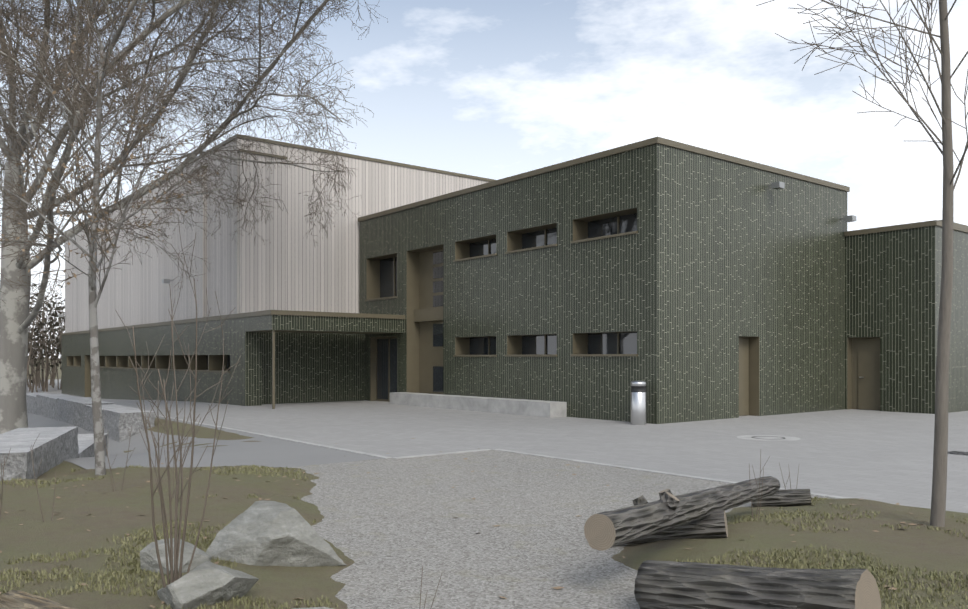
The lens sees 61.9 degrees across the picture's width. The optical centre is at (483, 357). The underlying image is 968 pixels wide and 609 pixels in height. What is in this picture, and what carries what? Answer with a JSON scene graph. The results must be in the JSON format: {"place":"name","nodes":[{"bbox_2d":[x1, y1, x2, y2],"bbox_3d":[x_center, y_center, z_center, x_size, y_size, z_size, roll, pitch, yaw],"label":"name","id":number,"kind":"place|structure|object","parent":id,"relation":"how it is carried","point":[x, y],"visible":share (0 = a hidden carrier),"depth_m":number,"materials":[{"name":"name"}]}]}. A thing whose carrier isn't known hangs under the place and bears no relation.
{"place":"outdoors","nodes":[
{"label":"outdoors","id":0,"kind":"place"},
{"bbox_2d":[27,358,132,452],"bbox_3d":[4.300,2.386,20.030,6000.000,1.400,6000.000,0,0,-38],"label":"ground","id":1,"kind":"structure","parent":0,"point":[59,373],"depth_m":124.92,"materials":[{"name":"soil"}]},
{"bbox_2d":[27,283,64,392],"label":"thicket","id":2,"kind":"object","parent":1,"relation":"on","point":[39,329],"visible":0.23,"depth_m":54.82,"materials":[{"name":"brown"}]},
{"bbox_2d":[0,0,387,433],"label":"plane tree","id":3,"kind":"object","parent":1,"relation":"on","point":[16,319],"visible":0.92,"depth_m":22.18,"materials":[{"name":"grey plant"}]},
{"bbox_2d":[155,415,920,507],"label":"edging stones","id":4,"kind":"object","parent":1,"relation":"on","point":[589,462],"visible":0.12,"depth_m":13.55,"materials":[{"name":"concrete"}]},
{"bbox_2d":[27,413,383,468],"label":"pavement","id":5,"kind":"structure","parent":0,"point":[269,452],"depth_m":14.16,"materials":[{"name":"grey concrete"}]},
{"bbox_2d":[26,393,46,413],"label":"stone block","id":6,"kind":"structure","parent":5,"relation":"on","point":[31,402],"depth_m":31.79,"materials":[{"name":"grey stone"}]},
{"bbox_2d":[36,394,78,418],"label":"stone block","id":7,"kind":"structure","parent":5,"relation":"on","point":[46,406],"depth_m":28.98,"materials":[{"name":"grey stone"}]},
{"bbox_2d":[56,397,113,428],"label":"stone block","id":8,"kind":"structure","parent":5,"relation":"on","point":[70,410],"depth_m":25.37,"materials":[{"name":"grey stone"}]},
{"bbox_2d":[83,404,154,441],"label":"stone block","id":9,"kind":"structure","parent":5,"relation":"on","point":[119,421],"depth_m":20.79,"materials":[{"name":"grey stone"}]},
{"bbox_2d":[26,379,899,458],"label":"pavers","id":10,"kind":"object","parent":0,"point":[382,428],"visible":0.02,"depth_m":19.92,"materials":[{"name":"grey concrete"}]},
{"bbox_2d":[60,310,404,408],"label":"building","id":11,"kind":"structure","parent":10,"relation":"on","point":[287,356],"depth_m":30.30,"materials":[{"name":"green tile"}]},
{"bbox_2d":[64,134,494,332],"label":"hall","id":12,"kind":"structure","parent":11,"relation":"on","point":[289,267],"depth_m":31.14,"materials":[{"name":"white corrugated metal"},{"name":"olive metal"}]},
{"bbox_2d":[58,181,863,377],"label":"wall lamps","id":13,"kind":"object","parent":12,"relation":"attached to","point":[781,185],"depth_m":25.26,"materials":[{"name":"grey metal"}]},
{"bbox_2d":[390,392,566,417],"bbox_3d":[-0.520,1.446,25.587,0.630,0.420,8.300,0,0,-38],"label":"concrete bench","id":14,"kind":"object","parent":10,"relation":"on","point":[541,408],"visible":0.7,"depth_m":24.45,"materials":[{"name":"grey concrete"}]},
{"bbox_2d":[358,137,849,423],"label":"green block","id":15,"kind":"structure","parent":10,"relation":"on","point":[686,282],"depth_m":23.02,"materials":[{"name":"tile"}]},
{"bbox_2d":[631,381,645,424],"bbox_3d":[3.821,1.113,19.956,0.380,1.085,0.380,0,0,-38],"label":"bollard light","id":16,"kind":"object","parent":10,"relation":"on","point":[638,402],"visible":0.96,"depth_m":19.79,"materials":[{"name":"silver metal"}]},
{"bbox_2d":[844,220,967,413],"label":"block","id":17,"kind":"structure","parent":10,"relation":"on","point":[892,285],"depth_m":24.63,"materials":[{"name":"green tile"}]},
{"bbox_2d":[0,418,967,608],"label":"ground","id":18,"kind":"structure","parent":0,"point":[923,547],"depth_m":6.94,"materials":[{"name":"brown soil"}]},
{"bbox_2d":[0,448,10,516],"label":"bare twigs","id":19,"kind":"object","parent":18,"relation":"on","point":[2,481],"visible":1,"depth_m":6.27,"materials":[{"name":"brown plant"}]},
{"bbox_2d":[0,590,77,608],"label":"log","id":20,"kind":"object","parent":18,"relation":"on","point":[15,599],"visible":1,"depth_m":4.46,"materials":[{"name":"brown wood"}]},
{"bbox_2d":[0,426,78,480],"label":"stone block","id":21,"kind":"structure","parent":18,"relation":"on","point":[53,447],"depth_m":11.90,"materials":[{"name":"grey stone"}]},
{"bbox_2d":[30,435,55,521],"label":"bare twigs","id":22,"kind":"object","parent":18,"relation":"on","point":[37,488],"visible":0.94,"depth_m":7.56,"materials":[{"name":"brown plant"}]},
{"bbox_2d":[78,433,107,457],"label":"stone block","id":23,"kind":"structure","parent":18,"relation":"on","point":[86,444],"depth_m":16.36,"materials":[{"name":"grey stone"}]},
{"bbox_2d":[0,0,230,474],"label":"tree","id":24,"kind":"object","parent":18,"relation":"on","point":[94,237],"visible":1,"depth_m":10.65,"materials":[{"name":"grey plant"}]},
{"bbox_2d":[101,409,134,491],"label":"bare twigs","id":25,"kind":"object","parent":18,"relation":"on","point":[114,459],"visible":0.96,"depth_m":9.20,"materials":[{"name":"brown plant"}]},
{"bbox_2d":[163,433,180,497],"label":"bare twigs","id":26,"kind":"object","parent":18,"relation":"on","point":[169,466],"visible":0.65,"depth_m":8.88,"materials":[{"name":"brown plant"}]},
{"bbox_2d":[140,538,211,573],"bbox_3d":[-2.263,1.460,5.953,0.398,0.222,0.424,0,0,27],"label":"boulder","id":27,"kind":"object","parent":18,"relation":"on","point":[148,558],"visible":0.5,"depth_m":5.82,"materials":[{"name":"grey stone"}]},
{"bbox_2d":[115,220,240,587],"bbox_3d":[-1.883,0.369,5.218,0.660,2.390,1.165,0,0,-8],"label":"shrub","id":28,"kind":"object","parent":18,"relation":"on","point":[175,576],"visible":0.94,"depth_m":5.01,"materials":[{"name":"brown plant"}]},
{"bbox_2d":[157,561,258,608],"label":"boulder","id":29,"kind":"object","parent":18,"relation":"on","point":[208,583],"visible":0.94,"depth_m":5.00,"materials":[{"name":"grey stone"}]},
{"bbox_2d":[206,501,345,566],"bbox_3d":[-1.707,1.418,6.448,0.922,0.452,0.853,0,0,-38],"label":"boulder","id":30,"kind":"object","parent":18,"relation":"on","point":[265,533],"visible":0.9,"depth_m":6.26,"materials":[{"name":"grey stone"}]},
{"bbox_2d":[0,438,949,607],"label":"leaf litter","id":31,"kind":"object","parent":18,"relation":"on","point":[558,587],"visible":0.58,"depth_m":7.64,"materials":[{"name":"brown plant"}]},
{"bbox_2d":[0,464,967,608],"bbox_3d":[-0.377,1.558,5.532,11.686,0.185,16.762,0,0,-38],"label":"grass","id":32,"kind":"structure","parent":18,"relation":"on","point":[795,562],"depth_m":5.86,"materials":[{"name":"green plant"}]},
{"bbox_2d":[749,454,769,519],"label":"bare twigs","id":33,"kind":"object","parent":18,"relation":"on","point":[757,486],"visible":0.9,"depth_m":7.49,"materials":[{"name":"brown plant"}]},
{"bbox_2d":[752,489,811,506],"bbox_3d":[3.253,1.538,8.851,0.613,0.193,0.193,-6,-2,16],"label":"short log","id":34,"kind":"object","parent":18,"relation":"on","point":[789,497],"visible":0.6,"depth_m":8.77,"materials":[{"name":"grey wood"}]},
{"bbox_2d":[779,463,798,488],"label":"bare twigs","id":35,"kind":"object","parent":18,"relation":"on","point":[788,477],"visible":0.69,"depth_m":9.09,"materials":[{"name":"brown plant"}]},
{"bbox_2d":[756,0,967,526],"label":"young tree","id":36,"kind":"object","parent":18,"relation":"on","point":[938,497],"visible":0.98,"depth_m":6.99,"materials":[{"name":"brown plant"}]},
{"bbox_2d":[0,0,967,357],"label":"sky","id":37,"kind":"structure","parent":0,"point":[491,89],"materials":[{"name":"blue"}]},
{"bbox_2d":[284,450,835,608],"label":"gravel path","id":38,"kind":"structure","parent":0,"point":[390,527],"depth_m":7.85,"materials":[{"name":"grey gravel"}]},
{"bbox_2d":[292,607,332,608],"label":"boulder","id":39,"kind":"object","parent":38,"relation":"on","point":[314,608],"visible":1,"depth_m":4.70,"materials":[{"name":"grey stone"}]},
{"bbox_2d":[419,566,441,608],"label":"bare twigs","id":40,"kind":"object","parent":38,"relation":"on","point":[427,590],"visible":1,"depth_m":4.81,"materials":[{"name":"brown"}]},
{"bbox_2d":[626,510,727,543],"bbox_3d":[1.546,1.468,6.984,1.064,0.249,0.251,-8,-3,20],"label":"short log","id":41,"kind":"object","parent":38,"relation":"on","point":[713,525],"visible":0.33,"depth_m":6.78,"materials":[{"name":"grey wood"}]},
{"bbox_2d":[584,476,779,550],"bbox_3d":[1.856,1.214,6.837,0.273,0.317,3.446,0,-2,38],"label":"long log","id":42,"kind":"object","parent":41,"relation":"on","point":[642,517],"visible":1,"depth_m":6.10,"materials":[{"name":"grey wood"}]},
{"bbox_2d":[634,560,880,608],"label":"log","id":43,"kind":"object","parent":38,"relation":"on","point":[674,585],"visible":1,"depth_m":4.65,"materials":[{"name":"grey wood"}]},
{"bbox_2d":[503,411,967,512],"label":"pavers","id":44,"kind":"object","parent":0,"point":[886,458],"depth_m":13.74,"materials":[{"name":"grey concrete"}]},
{"bbox_2d":[737,435,799,440],"bbox_3d":[5.840,1.643,16.566,1.240,0.004,1.240,0,0,-38],"label":"manhole","id":45,"kind":"object","parent":44,"relation":"on","point":[772,438],"visible":0.88,"depth_m":16.43,"materials":[{"name":"concrete"}]},
{"bbox_2d":[948,451,967,455],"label":"drain grate","id":46,"kind":"object","parent":44,"relation":"on","point":[958,453],"visible":0.9,"depth_m":13.85,"materials":[{"name":"grey metal"}]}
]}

